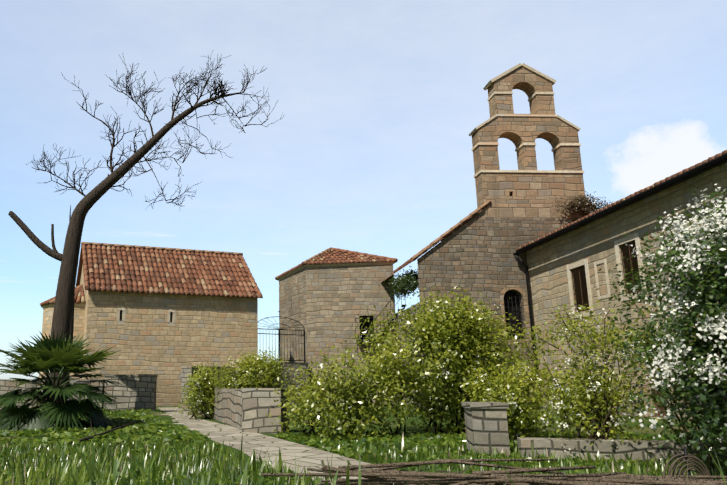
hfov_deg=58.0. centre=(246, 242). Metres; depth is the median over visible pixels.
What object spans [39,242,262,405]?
stone building
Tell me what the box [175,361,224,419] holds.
path bush
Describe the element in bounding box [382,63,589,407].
santa maria church
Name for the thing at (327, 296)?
stone building
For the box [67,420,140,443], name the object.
dry stick
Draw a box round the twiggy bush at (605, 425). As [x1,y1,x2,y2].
[512,289,726,463]
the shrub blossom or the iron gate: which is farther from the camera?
the iron gate
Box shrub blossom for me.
[590,184,726,475]
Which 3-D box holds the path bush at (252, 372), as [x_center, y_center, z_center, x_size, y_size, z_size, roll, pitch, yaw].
[0.084,3.553,15.740,2.088,1.974,2.082,7,-14,-31]
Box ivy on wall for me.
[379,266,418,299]
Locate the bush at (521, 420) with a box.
[450,354,657,442]
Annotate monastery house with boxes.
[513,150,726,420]
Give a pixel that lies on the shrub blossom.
(706, 388)
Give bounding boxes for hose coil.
[664,448,712,479]
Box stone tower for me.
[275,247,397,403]
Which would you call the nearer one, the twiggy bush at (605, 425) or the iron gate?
the twiggy bush at (605, 425)
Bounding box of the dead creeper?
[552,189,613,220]
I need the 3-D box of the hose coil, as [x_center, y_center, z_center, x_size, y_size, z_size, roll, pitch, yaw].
[3.000,1.655,4.300,0.324,0.520,0.079,0,-12,-1]
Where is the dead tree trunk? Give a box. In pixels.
[8,51,283,399]
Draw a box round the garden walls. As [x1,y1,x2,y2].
[0,302,726,463]
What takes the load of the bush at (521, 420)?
on the ground at (410, 428)
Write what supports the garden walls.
on the ground at (410, 428)
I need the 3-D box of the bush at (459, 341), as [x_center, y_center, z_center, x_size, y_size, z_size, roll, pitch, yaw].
[2.988,2.263,11.874,5.326,3.158,3.591,0,-12,-1]
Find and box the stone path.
[158,407,374,484]
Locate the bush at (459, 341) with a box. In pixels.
[266,284,568,440]
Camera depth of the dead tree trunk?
19.24 m
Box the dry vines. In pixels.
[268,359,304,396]
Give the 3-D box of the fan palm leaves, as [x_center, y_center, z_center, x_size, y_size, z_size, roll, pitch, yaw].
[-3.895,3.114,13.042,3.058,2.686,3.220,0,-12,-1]
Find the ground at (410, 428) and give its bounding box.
[0,403,726,484]
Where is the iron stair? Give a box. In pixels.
[355,295,405,352]
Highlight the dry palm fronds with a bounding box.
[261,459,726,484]
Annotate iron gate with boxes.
[258,309,305,362]
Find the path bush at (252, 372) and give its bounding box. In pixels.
[204,347,289,403]
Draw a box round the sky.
[0,0,726,378]
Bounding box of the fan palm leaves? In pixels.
[0,329,126,430]
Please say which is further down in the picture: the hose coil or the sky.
the hose coil
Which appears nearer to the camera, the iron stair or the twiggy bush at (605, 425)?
the twiggy bush at (605, 425)

